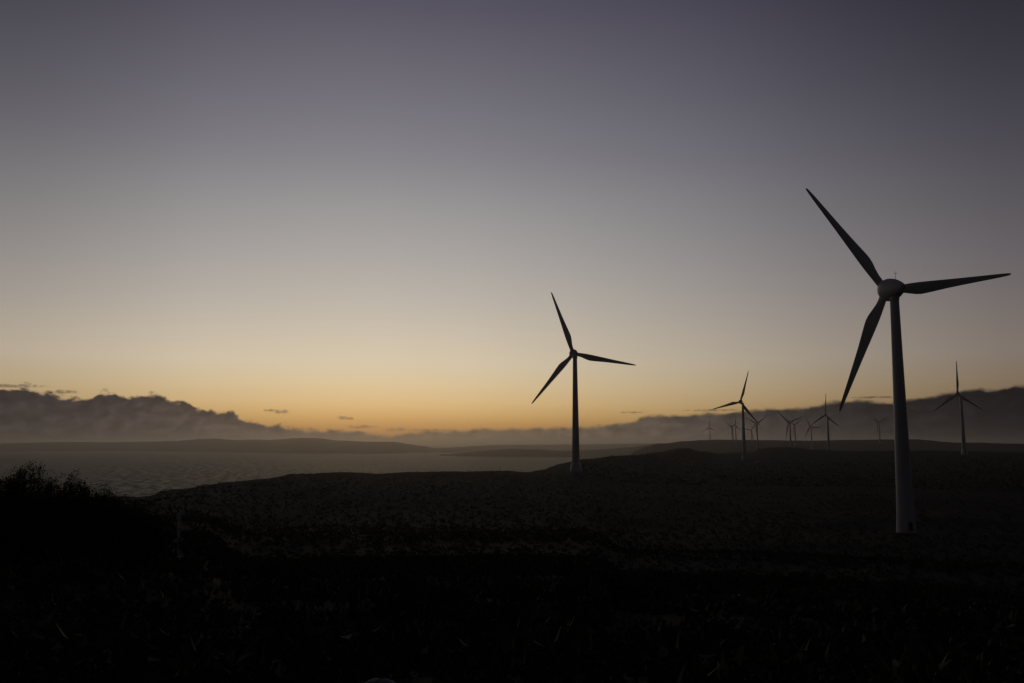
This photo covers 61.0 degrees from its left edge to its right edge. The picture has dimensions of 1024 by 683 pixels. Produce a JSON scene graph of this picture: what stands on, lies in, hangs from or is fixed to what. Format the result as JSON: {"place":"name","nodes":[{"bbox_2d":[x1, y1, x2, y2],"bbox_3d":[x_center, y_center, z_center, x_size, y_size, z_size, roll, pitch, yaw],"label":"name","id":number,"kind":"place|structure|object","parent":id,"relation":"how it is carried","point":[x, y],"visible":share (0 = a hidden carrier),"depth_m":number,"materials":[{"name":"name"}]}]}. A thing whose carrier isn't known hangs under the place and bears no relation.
{"place":"outdoors","nodes":[
{"label":"outdoors","id":0,"kind":"place"},
{"bbox_2d":[0,444,601,496],"bbox_3d":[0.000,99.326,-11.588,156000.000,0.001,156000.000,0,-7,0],"label":"sea water","id":1,"kind":"structure","parent":0,"point":[139,473],"depth_m":3892.97,"materials":[{"name":"grey liquid"}]},
{"bbox_2d":[0,438,656,452],"bbox_3d":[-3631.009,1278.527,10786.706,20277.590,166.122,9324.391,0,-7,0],"label":"hills","id":2,"kind":"structure","parent":0,"point":[305,445],"depth_m":10286.82,"materials":[{"name":"grey"}]},
{"bbox_2d":[0,439,1023,682],"bbox_3d":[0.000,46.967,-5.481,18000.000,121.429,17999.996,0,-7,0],"label":"ground","id":3,"kind":"structure","parent":0,"point":[714,450],"depth_m":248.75,"materials":[{"name":"plant"}]},
{"bbox_2d":[0,478,30,549],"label":"coastal shrub","id":4,"kind":"object","parent":3,"relation":"on","point":[4,519],"visible":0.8,"depth_m":19.37,"materials":[{"name":"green plant"}]},
{"bbox_2d":[0,471,44,564],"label":"coastal shrub","id":5,"kind":"object","parent":3,"relation":"on","point":[5,554],"visible":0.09,"depth_m":20.12,"materials":[{"name":"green plant"}]},
{"bbox_2d":[0,458,54,564],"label":"coastal shrub","id":6,"kind":"object","parent":3,"relation":"on","point":[29,511],"visible":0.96,"depth_m":19.60,"materials":[{"name":"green plant"}]},
{"bbox_2d":[25,471,67,561],"bbox_3d":[-11.251,4.304,21.054,1.544,2.383,1.591,-4,-8,34],"label":"coastal shrub","id":7,"kind":"object","parent":3,"relation":"on","point":[46,526],"visible":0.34,"depth_m":20.95,"materials":[{"name":"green plant"}]},
{"bbox_2d":[41,469,97,562],"bbox_3d":[-9.936,3.999,19.574,1.377,2.288,1.462,0,-7,0],"label":"coastal shrub","id":8,"kind":"object","parent":3,"relation":"on","point":[59,533],"visible":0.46,"depth_m":19.49,"materials":[{"name":"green plant"}]},
{"bbox_2d":[46,480,123,562],"bbox_3d":[-9.081,3.983,18.612,1.691,2.009,1.556,0,-7,0],"label":"coastal shrub","id":9,"kind":"object","parent":3,"relation":"on","point":[71,518],"visible":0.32,"depth_m":18.50,"materials":[{"name":"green plant"}]},
{"bbox_2d":[57,485,125,571],"bbox_3d":[-8.419,3.880,17.667,1.584,1.911,1.340,0,-7,0],"label":"coastal shrub","id":10,"kind":"object","parent":3,"relation":"on","point":[88,547],"visible":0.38,"depth_m":17.45,"materials":[{"name":"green plant"}]},
{"bbox_2d":[176,512,180,537],"bbox_3d":[-18.800,10.505,49.099,0.260,1.720,0.210,0,-7,0],"label":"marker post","id":11,"kind":"object","parent":3,"relation":"on","point":[178,514],"visible":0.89,"depth_m":49.07,"materials":[{"name":"black"}]},
{"bbox_2d":[365,678,394,682],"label":"stone","id":12,"kind":"object","parent":3,"relation":"on","point":[382,680],"visible":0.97,"depth_m":6.81,"materials":[{"name":"black stone"}]},
{"bbox_2d":[532,292,634,473],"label":"wind turbine","id":13,"kind":"object","parent":3,"relation":"on","point":[575,467],"visible":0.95,"depth_m":460.73,"materials":[{"name":"paint"}]},
{"bbox_2d":[726,419,741,442],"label":"wind turbine","id":14,"kind":"object","parent":3,"relation":"on","point":[735,431],"visible":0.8,"depth_m":2884.79,"materials":[{"name":"paint"}]},
{"bbox_2d":[712,371,759,459],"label":"wind turbine","id":15,"kind":"object","parent":3,"relation":"on","point":[744,456],"visible":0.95,"depth_m":930.30,"materials":[{"name":"paint"}]},
{"bbox_2d":[746,424,755,445],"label":"wind turbine","id":16,"kind":"object","parent":3,"relation":"on","point":[751,435],"visible":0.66,"depth_m":2684.50,"materials":[{"name":"paint"}]},
{"bbox_2d":[745,417,765,449],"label":"wind turbine","id":17,"kind":"object","parent":3,"relation":"on","point":[757,448],"visible":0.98,"depth_m":2268.62,"materials":[{"name":"paint"}]},
{"bbox_2d":[777,411,800,446],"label":"wind turbine","id":18,"kind":"object","parent":3,"relation":"on","point":[789,423],"visible":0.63,"depth_m":1729.84,"materials":[{"name":"paint"}]},
{"bbox_2d":[787,419,802,446],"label":"wind turbine","id":19,"kind":"object","parent":3,"relation":"on","point":[795,432],"visible":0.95,"depth_m":2634.73,"materials":[{"name":"paint"}]},
{"bbox_2d":[804,416,820,449],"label":"wind turbine","id":20,"kind":"object","parent":3,"relation":"on","point":[811,433],"visible":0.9,"depth_m":2348.86,"materials":[{"name":"paint"}]},
{"bbox_2d":[812,397,837,449],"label":"wind turbine","id":21,"kind":"object","parent":3,"relation":"on","point":[828,438],"visible":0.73,"depth_m":1380.51,"materials":[{"name":"paint"}]},
{"bbox_2d":[870,415,885,444],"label":"wind turbine","id":22,"kind":"object","parent":3,"relation":"on","point":[879,429],"visible":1,"depth_m":2617.93,"materials":[{"name":"paint"}]},
{"bbox_2d":[806,188,1010,533],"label":"wind turbine","id":23,"kind":"object","parent":3,"relation":"on","point":[892,291],"visible":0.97,"depth_m":227.99,"materials":[{"name":"paint"}]},
{"bbox_2d":[934,361,981,454],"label":"wind turbine","id":24,"kind":"object","parent":3,"relation":"on","point":[963,440],"visible":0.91,"depth_m":911.51,"materials":[{"name":"paint"}]},
{"bbox_2d":[0,0,1023,443],"label":"sky","id":25,"kind":"structure","parent":0,"point":[338,220],"materials":[{"name":"grey"}]},
{"bbox_2d":[440,443,664,456],"bbox_3d":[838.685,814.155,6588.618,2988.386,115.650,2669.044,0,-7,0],"label":"hills","id":26,"kind":"structure","parent":0,"point":[623,451],"depth_m":6457.06,"materials":[{"name":"grey"}]}
]}

